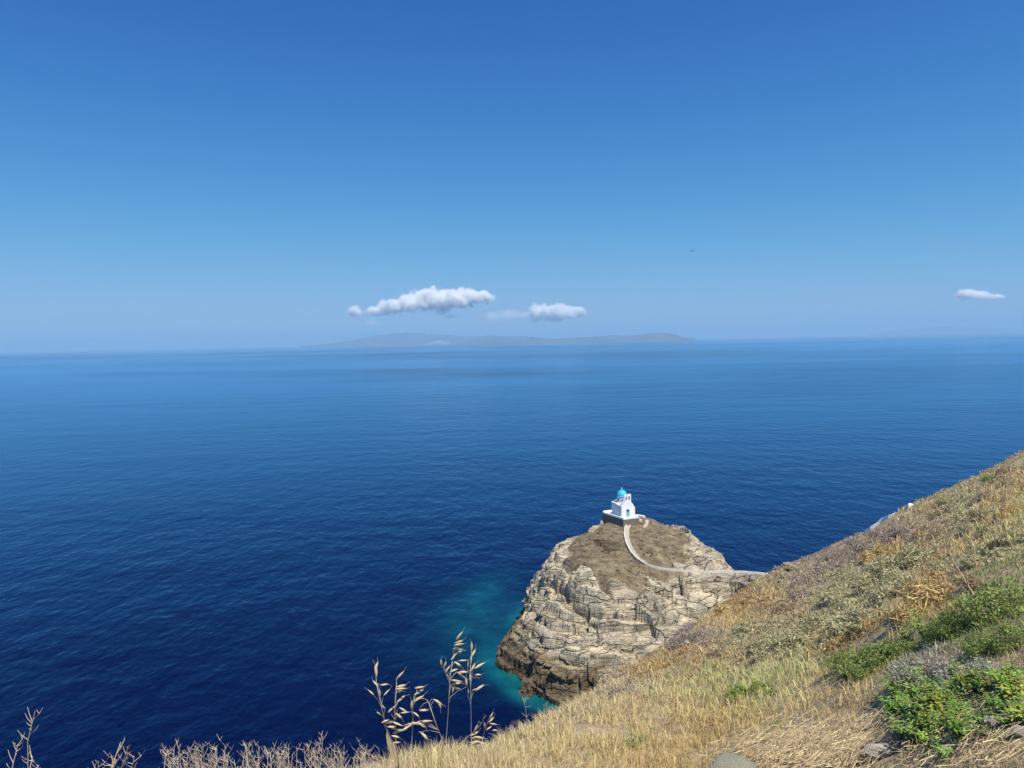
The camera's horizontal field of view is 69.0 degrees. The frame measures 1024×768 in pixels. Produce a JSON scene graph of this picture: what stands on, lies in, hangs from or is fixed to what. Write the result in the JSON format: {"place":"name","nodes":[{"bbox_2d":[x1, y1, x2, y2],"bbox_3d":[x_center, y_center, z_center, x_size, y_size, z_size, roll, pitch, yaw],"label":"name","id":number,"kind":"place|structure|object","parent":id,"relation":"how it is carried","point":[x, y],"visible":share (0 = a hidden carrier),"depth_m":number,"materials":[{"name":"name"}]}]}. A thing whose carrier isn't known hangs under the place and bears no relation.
{"place":"outdoors","nodes":[
{"label":"outdoors","id":0,"kind":"place"},
{"bbox_2d":[300,331,503,346],"bbox_3d":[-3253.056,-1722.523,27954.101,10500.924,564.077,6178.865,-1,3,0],"label":"mountain island","id":1,"kind":"structure","parent":0,"point":[404,338],"depth_m":26539.94,"materials":[{"name":"stone"}]},
{"bbox_2d":[0,333,1023,767],"bbox_3d":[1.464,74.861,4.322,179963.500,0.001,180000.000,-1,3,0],"label":"sea","id":2,"kind":"structure","parent":0,"point":[234,549],"depth_m":367.75,"materials":[{"name":"liquid"}]},
{"bbox_2d":[0,0,1023,351],"label":"sky","id":3,"kind":"structure","parent":0,"point":[174,173],"materials":[{"name":"blue"}]},
{"bbox_2d":[455,332,694,344],"bbox_3d":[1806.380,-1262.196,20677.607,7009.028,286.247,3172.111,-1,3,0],"label":"island","id":4,"kind":"structure","parent":0,"point":[491,339],"depth_m":19987.98,"materials":[{"name":"stone"}]},
{"bbox_2d":[495,517,764,706],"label":"rocky headland","id":5,"kind":"structure","parent":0,"point":[583,615],"depth_m":170.69,"materials":[{"name":"stone"}]},
{"bbox_2d":[602,510,641,526],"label":"chapel platform","id":6,"kind":"structure","parent":5,"relation":"on","point":[608,516],"depth_m":210.22,"materials":[{"name":"stone"}]},
{"bbox_2d":[611,488,634,517],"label":"chapel","id":7,"kind":"structure","parent":6,"relation":"on","point":[623,506],"depth_m":210.92,"materials":[{"name":"white paint"}]},
{"bbox_2d":[565,517,689,593],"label":"headland scrub","id":8,"kind":"object","parent":5,"relation":"on","point":[599,532],"visible":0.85,"depth_m":190.85,"materials":[{"name":"brown plant"}]},
{"bbox_2d":[625,525,643,561],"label":"footpath","id":9,"kind":"structure","parent":5,"relation":"on","point":[626,536],"depth_m":196.49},
{"bbox_2d":[624,525,765,574],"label":"path wall","id":10,"kind":"structure","parent":5,"relation":"on","point":[680,570],"depth_m":185.34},
{"bbox_2d":[351,450,1023,767],"bbox_3d":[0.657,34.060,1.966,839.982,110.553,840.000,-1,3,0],"label":"hillside","id":11,"kind":"structure","parent":0,"point":[879,691],"depth_m":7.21,"materials":[{"name":"plant"}]},
{"bbox_2d":[6,707,41,767],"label":"twig shrub","id":12,"kind":"object","parent":11,"relation":"on","point":[27,744],"visible":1,"depth_m":1.74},
{"bbox_2d":[92,738,143,767],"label":"twig shrub","id":13,"kind":"object","parent":11,"relation":"on","point":[113,763],"visible":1,"depth_m":1.79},
{"bbox_2d":[160,738,198,767],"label":"twig shrub","id":14,"kind":"object","parent":11,"relation":"on","point":[173,759],"visible":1,"depth_m":1.93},
{"bbox_2d":[188,735,233,767],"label":"twig shrub","id":15,"kind":"object","parent":11,"relation":"on","point":[214,757],"visible":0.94,"depth_m":1.97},
{"bbox_2d":[222,740,264,767],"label":"twig shrub","id":16,"kind":"object","parent":11,"relation":"on","point":[258,757],"visible":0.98,"depth_m":2.11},
{"bbox_2d":[253,741,289,767],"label":"twig shrub","id":17,"kind":"object","parent":11,"relation":"on","point":[278,753],"visible":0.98,"depth_m":1.94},
{"bbox_2d":[280,731,327,767],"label":"twig shrub","id":18,"kind":"object","parent":11,"relation":"on","point":[307,756],"visible":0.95,"depth_m":2.07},
{"bbox_2d":[312,739,347,767],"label":"twig shrub","id":19,"kind":"object","parent":11,"relation":"on","point":[340,762],"visible":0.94,"depth_m":2.03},
{"bbox_2d":[332,745,371,767],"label":"twig shrub","id":20,"kind":"object","parent":11,"relation":"on","point":[360,758],"visible":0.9,"depth_m":1.94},
{"bbox_2d":[358,740,397,767],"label":"twig shrub","id":21,"kind":"object","parent":11,"relation":"on","point":[366,766],"visible":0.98,"depth_m":1.99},
{"bbox_2d":[364,658,396,767],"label":"wild oat","id":22,"kind":"object","parent":11,"relation":"on","point":[375,683],"visible":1,"depth_m":2.10,"materials":[{"name":"beige plant"}]},
{"bbox_2d":[386,729,398,767],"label":"dry leaf","id":23,"kind":"object","parent":11,"relation":"on","point":[392,749],"visible":0.83,"depth_m":2.17,"materials":[{"name":"plant"}]},
{"bbox_2d":[386,671,409,751],"bbox_3d":[-0.339,1.205,2.272,0.086,0.694,0.056,0,3,17],"label":"wild oat","id":24,"kind":"object","parent":11,"relation":"on","point":[400,689],"visible":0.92,"depth_m":2.26,"materials":[{"name":"beige plant"}]},
{"bbox_2d":[402,686,423,759],"bbox_3d":[-0.280,1.223,2.196,0.071,0.686,0.055,0,4,23],"label":"wild oat","id":25,"kind":"object","parent":11,"relation":"on","point":[408,725],"visible":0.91,"depth_m":2.18,"materials":[{"name":"beige plant"}]},
{"bbox_2d":[413,695,445,763],"bbox_3d":[-0.220,1.237,2.075,0.093,0.776,0.060,-1,3,0],"label":"wild oat","id":26,"kind":"object","parent":11,"relation":"on","point":[427,721],"visible":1,"depth_m":2.06,"materials":[{"name":"beige plant"}]},
{"bbox_2d":[440,627,470,767],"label":"wild oat","id":27,"kind":"object","parent":11,"relation":"on","point":[459,665],"visible":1,"depth_m":2.35,"materials":[{"name":"beige plant"}]},
{"bbox_2d":[469,724,485,748],"bbox_3d":[-0.112,1.478,2.640,0.073,0.581,0.047,0,3,18],"label":"wild oat","id":28,"kind":"object","parent":11,"relation":"on","point":[475,743],"visible":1,"depth_m":2.62,"materials":[{"name":"beige plant"}]},
{"bbox_2d":[467,639,488,753],"bbox_3d":[-0.104,1.270,2.428,0.072,0.904,0.060,-1,3,0],"label":"wild oat","id":29,"kind":"object","parent":11,"relation":"on","point":[471,669],"visible":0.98,"depth_m":2.40,"materials":[{"name":"beige plant"}]},
{"bbox_2d":[482,710,499,767],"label":"wild oat","id":30,"kind":"object","parent":11,"relation":"on","point":[491,719],"visible":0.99,"depth_m":2.68,"materials":[{"name":"beige plant"}]},
{"bbox_2d":[608,687,637,700],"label":"thyme shrub","id":31,"kind":"object","parent":11,"relation":"on","point":[618,690],"visible":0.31,"depth_m":9.61,"materials":[{"name":"brown plant"}]},
{"bbox_2d":[619,724,639,749],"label":"weed plant","id":32,"kind":"object","parent":11,"relation":"on","point":[627,741],"visible":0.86,"depth_m":6.61,"materials":[{"name":"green plant"}]},
{"bbox_2d":[664,634,696,651],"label":"thyme shrub","id":33,"kind":"object","parent":11,"relation":"on","point":[684,639],"visible":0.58,"depth_m":18.85,"materials":[{"name":"grey plant"}]},
{"bbox_2d":[688,630,710,642],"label":"thyme shrub","id":34,"kind":"object","parent":11,"relation":"on","point":[700,634],"visible":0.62,"depth_m":18.96,"materials":[{"name":"grey plant"}]},
{"bbox_2d":[712,603,734,615],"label":"grass tuft","id":35,"kind":"object","parent":11,"relation":"on","point":[723,607],"visible":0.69,"depth_m":32.07,"materials":[{"name":"yellow plant"}]},
{"bbox_2d":[708,752,756,767],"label":"boulder","id":36,"kind":"object","parent":11,"relation":"on","point":[727,760],"visible":1,"depth_m":5.27,"materials":[{"name":"stone"}]},
{"bbox_2d":[722,638,742,647],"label":"cushion shrub","id":37,"kind":"object","parent":11,"relation":"on","point":[731,641],"visible":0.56,"depth_m":14.01,"materials":[{"name":"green plant"}]},
{"bbox_2d":[721,683,751,702],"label":"weed plant","id":38,"kind":"object","parent":11,"relation":"on","point":[738,688],"visible":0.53,"depth_m":8.51,"materials":[{"name":"green plant"}]},
{"bbox_2d":[730,621,761,637],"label":"cushion shrub","id":39,"kind":"object","parent":11,"relation":"on","point":[738,630],"visible":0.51,"depth_m":15.07,"materials":[{"name":"beige plant"}]},
{"bbox_2d":[739,593,758,605],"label":"grass tuft","id":40,"kind":"object","parent":11,"relation":"on","point":[745,600],"visible":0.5,"depth_m":25.79,"materials":[{"name":"yellow plant"}]},
{"bbox_2d":[747,680,769,694],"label":"weed plant","id":41,"kind":"object","parent":11,"relation":"on","point":[754,684],"visible":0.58,"depth_m":8.39,"materials":[{"name":"green plant"}]},
{"bbox_2d":[744,636,779,654],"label":"cushion shrub","id":42,"kind":"object","parent":11,"relation":"on","point":[753,644],"visible":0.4,"depth_m":12.06,"materials":[{"name":"beige plant"}]},
{"bbox_2d":[752,641,783,661],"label":"cushion shrub","id":43,"kind":"object","parent":11,"relation":"on","point":[767,649],"visible":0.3,"depth_m":10.97,"materials":[{"name":"green plant"}]},
{"bbox_2d":[769,603,796,613],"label":"brown shrub","id":44,"kind":"object","parent":11,"relation":"on","point":[785,608],"visible":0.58,"depth_m":17.56,"materials":[{"name":"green plant"}]},
{"bbox_2d":[777,562,798,582],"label":"rock outcrop","id":45,"kind":"object","parent":11,"relation":"on","point":[788,566],"visible":0.72,"depth_m":45.07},
{"bbox_2d":[770,628,815,654],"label":"cushion shrub","id":46,"kind":"object","parent":11,"relation":"on","point":[786,639],"visible":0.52,"depth_m":10.74,"materials":[{"name":"green plant"}]},
{"bbox_2d":[565,449,1023,705],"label":"scrub","id":47,"kind":"object","parent":11,"relation":"on","point":[813,604],"visible":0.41,"depth_m":15.30,"materials":[{"name":"green plant"}]},
{"bbox_2d":[788,589,805,601],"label":"thyme shrub","id":48,"kind":"object","parent":11,"relation":"on","point":[796,593],"visible":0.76,"depth_m":19.73,"materials":[{"name":"pink plant"}]},
{"bbox_2d":[799,575,819,585],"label":"thyme shrub","id":49,"kind":"object","parent":11,"relation":"on","point":[805,579],"visible":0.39,"depth_m":22.53,"materials":[{"name":"pink plant"}]},
{"bbox_2d":[798,611,831,632],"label":"cushion shrub","id":50,"kind":"object","parent":11,"relation":"on","point":[816,616],"visible":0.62,"depth_m":12.03,"materials":[{"name":"green plant"}]},
{"bbox_2d":[819,590,844,603],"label":"cushion shrub","id":51,"kind":"object","parent":11,"relation":"on","point":[830,594],"visible":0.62,"depth_m":14.39,"materials":[{"name":"beige plant"}]},
{"bbox_2d":[827,559,848,568],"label":"thyme shrub","id":52,"kind":"object","parent":11,"relation":"on","point":[836,564],"visible":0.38,"depth_m":24.69,"materials":[{"name":"grey plant"}]},
{"bbox_2d":[817,613,864,638],"bbox_3d":[4.433,3.136,9.674,0.820,0.277,0.816,-2,-2,-44],"label":"cushion shrub","id":53,"kind":"object","parent":11,"relation":"on","point":[839,624],"visible":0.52,"depth_m":9.66,"materials":[{"name":"green plant"}]},
{"bbox_2d":[831,664,851,679],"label":"weed plant","id":54,"kind":"object","parent":11,"relation":"on","point":[843,675],"visible":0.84,"depth_m":6.94,"materials":[{"name":"green plant"}]},
{"bbox_2d":[821,648,862,678],"bbox_3d":[3.285,2.711,7.251,0.571,0.187,0.561,5,9,37],"label":"leafy shrub","id":55,"kind":"object","parent":11,"relation":"on","point":[844,656],"visible":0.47,"depth_m":7.32,"materials":[{"name":"green plant"}]},
{"bbox_2d":[827,597,860,613],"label":"cushion shrub","id":56,"kind":"object","parent":11,"relation":"on","point":[846,602],"visible":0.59,"depth_m":12.95,"materials":[{"name":"green plant"}]},
{"bbox_2d":[671,695,1023,767],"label":"straw litter","id":57,"kind":"object","parent":11,"relation":"on","point":[814,748],"visible":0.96,"depth_m":5.04,"materials":[{"name":"plant"}]},
{"bbox_2d":[838,642,862,664],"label":"weed plant","id":58,"kind":"object","parent":11,"relation":"on","point":[856,660],"visible":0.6,"depth_m":7.00,"materials":[{"name":"green plant"}]},
{"bbox_2d":[844,626,865,639],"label":"dark shrub","id":59,"kind":"object","parent":11,"relation":"on","point":[850,631],"visible":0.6,"depth_m":8.70,"materials":[{"name":"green plant"}]},
{"bbox_2d":[844,606,876,622],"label":"cushion shrub","id":60,"kind":"object","parent":11,"relation":"on","point":[860,611],"visible":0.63,"depth_m":9.66,"materials":[{"name":"green plant"}]},
{"bbox_2d":[845,661,878,682],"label":"leafy shrub","id":61,"kind":"object","parent":11,"relation":"on","point":[857,670],"visible":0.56,"depth_m":6.61,"materials":[{"name":"green plant"}]},
{"bbox_2d":[850,542,873,552],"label":"thyme shrub","id":62,"kind":"object","parent":11,"relation":"on","point":[859,547],"visible":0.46,"depth_m":27.05,"materials":[{"name":"grey plant"}]},
{"bbox_2d":[848,575,880,592],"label":"cushion shrub","id":63,"kind":"object","parent":11,"relation":"on","point":[862,583],"visible":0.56,"depth_m":13.56,"materials":[{"name":"green plant"}]},
{"bbox_2d":[858,549,878,562],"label":"grass tuft","id":64,"kind":"object","parent":11,"relation":"on","point":[866,556],"visible":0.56,"depth_m":19.96,"materials":[{"name":"yellow plant"}]},
{"bbox_2d":[864,528,885,538],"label":"thyme shrub","id":65,"kind":"object","parent":11,"relation":"on","point":[875,533],"visible":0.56,"depth_m":28.14,"materials":[{"name":"grey plant"}]},
{"bbox_2d":[852,636,900,670],"bbox_3d":[3.347,2.410,6.686,0.539,0.257,0.583,8,5,40],"label":"leafy shrub","id":66,"kind":"object","parent":11,"relation":"on","point":[873,653],"visible":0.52,"depth_m":6.66,"materials":[{"name":"green plant"}]},
{"bbox_2d":[860,584,897,607],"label":"cushion shrub","id":67,"kind":"object","parent":11,"relation":"on","point":[878,592],"visible":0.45,"depth_m":10.31,"materials":[{"name":"beige plant"}]},
{"bbox_2d":[864,513,894,531],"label":"ridge wall","id":68,"kind":"structure","parent":11,"relation":"on","point":[881,520],"depth_m":42.43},
{"bbox_2d":[864,743,897,757],"bbox_3d":[2.235,2.191,4.458,0.243,0.081,0.102,0,3,12],"label":"stone","id":69,"kind":"object","parent":11,"relation":"on","point":[872,750],"visible":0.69,"depth_m":4.43,"materials":[{"name":"stone"}]},
{"bbox_2d":[872,543,891,555],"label":"grass tuft","id":70,"kind":"object","parent":11,"relation":"on","point":[880,547],"visible":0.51,"depth_m":19.98,"materials":[{"name":"yellow plant"}]},
{"bbox_2d":[863,556,910,577],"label":"cushion shrub","id":71,"kind":"object","parent":11,"relation":"on","point":[885,564],"visible":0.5,"depth_m":13.64,"materials":[{"name":"green plant"}]},
{"bbox_2d":[875,531,900,542],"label":"thyme shrub","id":72,"kind":"object","parent":11,"relation":"on","point":[887,537],"visible":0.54,"depth_m":21.67,"materials":[{"name":"grey plant"}]},
{"bbox_2d":[884,546,899,558],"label":"grass tuft","id":73,"kind":"object","parent":11,"relation":"on","point":[892,552],"visible":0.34,"depth_m":17.17,"materials":[{"name":"yellow plant"}]},
{"bbox_2d":[881,727,911,749],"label":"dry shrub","id":74,"kind":"object","parent":11,"relation":"on","point":[897,739],"visible":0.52,"depth_m":4.44,"materials":[{"name":"grey plant"}]},
{"bbox_2d":[881,572,912,584],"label":"cushion shrub","id":75,"kind":"object","parent":11,"relation":"on","point":[893,577],"visible":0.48,"depth_m":11.52,"materials":[{"name":"green plant"}]},
{"bbox_2d":[892,526,912,535],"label":"thyme shrub","id":76,"kind":"object","parent":11,"relation":"on","point":[900,530],"visible":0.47,"depth_m":21.38,"materials":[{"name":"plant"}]},
{"bbox_2d":[885,636,920,660],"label":"leafy shrub","id":77,"kind":"object","parent":11,"relation":"on","point":[903,647],"visible":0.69,"depth_m":6.55,"materials":[{"name":"green plant"}]},
{"bbox_2d":[890,577,918,593],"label":"cushion shrub","id":78,"kind":"object","parent":11,"relation":"on","point":[903,581],"visible":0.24,"depth_m":10.07,"materials":[{"name":"beige plant"}]},
{"bbox_2d":[884,599,928,631],"bbox_3d":[4.153,2.380,7.713,0.516,0.284,0.512,-2,3,-10],"label":"grass tuft","id":79,"kind":"object","parent":11,"relation":"on","point":[900,615],"visible":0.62,"depth_m":7.70,"materials":[{"name":"beige plant"}]},
{"bbox_2d":[898,621,919,646],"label":"weed plant","id":80,"kind":"object","parent":11,"relation":"on","point":[904,637],"visible":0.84,"depth_m":6.66,"materials":[{"name":"green plant"}]},
{"bbox_2d":[883,655,944,694],"bbox_3d":[2.992,2.099,5.397,0.574,0.195,0.559,-6,2,24],"label":"dry shrub","id":81,"kind":"object","parent":11,"relation":"on","point":[911,665],"visible":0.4,"depth_m":5.41,"materials":[{"name":"grey plant"}]},
{"bbox_2d":[893,546,937,569],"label":"cushion shrub","id":82,"kind":"object","parent":11,"relation":"on","point":[917,554],"visible":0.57,"depth_m":13.47,"materials":[{"name":"beige plant"}]},
{"bbox_2d":[903,607,928,638],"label":"weed plant","id":83,"kind":"object","parent":11,"relation":"on","point":[917,623],"visible":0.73,"depth_m":6.60,"materials":[{"name":"green plant"}]},
{"bbox_2d":[892,575,948,609],"bbox_3d":[4.501,2.268,7.983,0.728,0.413,0.690,4,7,-6],"label":"grass tuft","id":84,"kind":"object","parent":11,"relation":"on","point":[921,593],"visible":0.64,"depth_m":7.94,"materials":[{"name":"beige plant"}]},
{"bbox_2d":[916,623,950,646],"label":"leafy shrub","id":85,"kind":"object","parent":11,"relation":"on","point":[932,637],"visible":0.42,"depth_m":6.28,"materials":[{"name":"green plant"}]},
{"bbox_2d":[924,559,944,569],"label":"cushion shrub","id":86,"kind":"object","parent":11,"relation":"on","point":[934,563],"visible":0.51,"depth_m":11.19,"materials":[{"name":"beige plant"}]},
{"bbox_2d":[935,496,952,503],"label":"cushion shrub","id":87,"kind":"object","parent":11,"relation":"on","point":[942,500],"visible":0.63,"depth_m":25.87,"materials":[{"name":"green plant"}]},
{"bbox_2d":[867,655,1023,760],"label":"green weeds","id":88,"kind":"object","parent":11,"relation":"on","point":[1006,681],"visible":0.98,"depth_m":4.36,"materials":[{"name":"green plant"}]},
{"bbox_2d":[927,656,968,681],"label":"dry shrub","id":89,"kind":"object","parent":11,"relation":"on","point":[942,667],"visible":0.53,"depth_m":5.19,"materials":[{"name":"grey plant"}]},
{"bbox_2d":[919,609,980,638],"bbox_3d":[3.734,1.965,6.218,0.617,0.231,0.606,-5,-1,21],"label":"leafy shrub","id":90,"kind":"object","parent":11,"relation":"on","point":[962,622],"visible":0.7,"depth_m":6.15,"materials":[{"name":"green plant"}]},
{"bbox_2d":[930,532,991,614],"bbox_3d":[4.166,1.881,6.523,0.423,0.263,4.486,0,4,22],"label":"dry stalk","id":91,"kind":"object","parent":11,"relation":"on","point":[960,573],"visible":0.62,"depth_m":7.76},
{"bbox_2d":[954,522,980,532],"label":"cushion shrub","id":92,"kind":"object","parent":11,"relation":"on","point":[964,527],"visible":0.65,"depth_m":13.65,"materials":[{"name":"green plant"}]},
{"bbox_2d":[954,574,986,590],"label":"brown shrub","id":93,"kind":"object","parent":11,"relation":"on","point":[971,578],"visible":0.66,"depth_m":7.67,"materials":[{"name":"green plant"}]},
{"bbox_2d":[958,554,984,567],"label":"cushion shrub","id":94,"kind":"object","parent":11,"relation":"on","point":[971,560],"visible":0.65,"depth_m":9.35,"materials":[{"name":"beige plant"}]},
{"bbox_2d":[952,630,1006,659],"bbox_3d":[3.347,1.820,5.216,0.450,0.178,0.459,3,-2,-3],"label":"leafy shrub","id":95,"kind":"object","parent":11,"relation":"on","point":[972,646],"visible":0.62,"depth_m":5.19,"materials":[{"name":"green plant"}]},
{"bbox_2d":[943,577,1023,627],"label":"leafy shrub","id":96,"kind":"object","parent":11,"relation":"on","point":[989,603],"visible":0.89,"depth_m":5.96,"materials":[{"name":"green plant"}]},
{"bbox_2d":[963,657,1004,680],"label":"dry shrub","id":97,"kind":"object","parent":11,"relation":"on","point":[974,665],"visible":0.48,"depth_m":4.71,"materials":[{"name":"grey plant"}]},
{"bbox_2d":[975,507,998,518],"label":"cushion shrub","id":98,"kind":"object","parent":11,"relation":"on","point":[982,513],"visible":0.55,"depth_m":13.92,"materials":[{"name":"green plant"}]},
{"bbox_2d":[974,523,1000,533],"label":"cushion shrub","id":99,"kind":"object","parent":11,"relation":"on","point":[983,528],"visible":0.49,"depth_m":12.55,"materials":[{"name":"beige plant"}]},
{"bbox_2d":[981,716,997,729],"bbox_3d":[2.464,1.757,3.846,0.070,0.094,0.068,-1,3,0],"label":"stone","id":100,"kind":"object","parent":11,"relation":"on","point":[989,721],"visible":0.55,"depth_m":3.83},
{"bbox_2d":[986,539,1010,550],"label":"dark shrub","id":101,"kind":"object","parent":11,"relation":"on","point":[991,544],"visible":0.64,"depth_m":9.37,"materials":[{"name":"green plant"}]},
{"bbox_2d":[983,620,1023,655],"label":"leafy shrub","id":102,"kind":"object","parent":11,"relation":"on","point":[1005,634],"visible":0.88,"depth_m":5.01,"materials":[{"name":"green plant"}]},
{"bbox_2d":[988,545,1022,559],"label":"cushion shrub","id":103,"kind":"object","parent":11,"relation":"on","point":[998,553],"visible":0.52,"depth_m":8.75,"materials":[{"name":"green plant"}]},
{"bbox_2d":[998,499,1023,512],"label":"grass tuft","id":104,"kind":"object","parent":11,"relation":"on","point":[1002,507],"visible":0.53,"depth_m":13.29,"materials":[{"name":"beige plant"}]},
{"bbox_2d":[1000,529,1021,538],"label":"cushion shrub","id":105,"kind":"object","parent":11,"relation":"on","point":[1010,532],"visible":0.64,"depth_m":9.80,"materials":[{"name":"beige plant"}]},
{"bbox_2d":[1011,725,1023,736],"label":"stone","id":106,"kind":"object","parent":11,"relation":"on","point":[1019,733],"visible":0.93,"depth_m":3.57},
{"bbox_2d":[870,326,1023,335],"bbox_3d":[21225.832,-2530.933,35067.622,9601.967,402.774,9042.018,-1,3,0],"label":"faded island","id":107,"kind":"structure","parent":0,"point":[944,330],"depth_m":33786.01,"materials":[{"name":"stone"}]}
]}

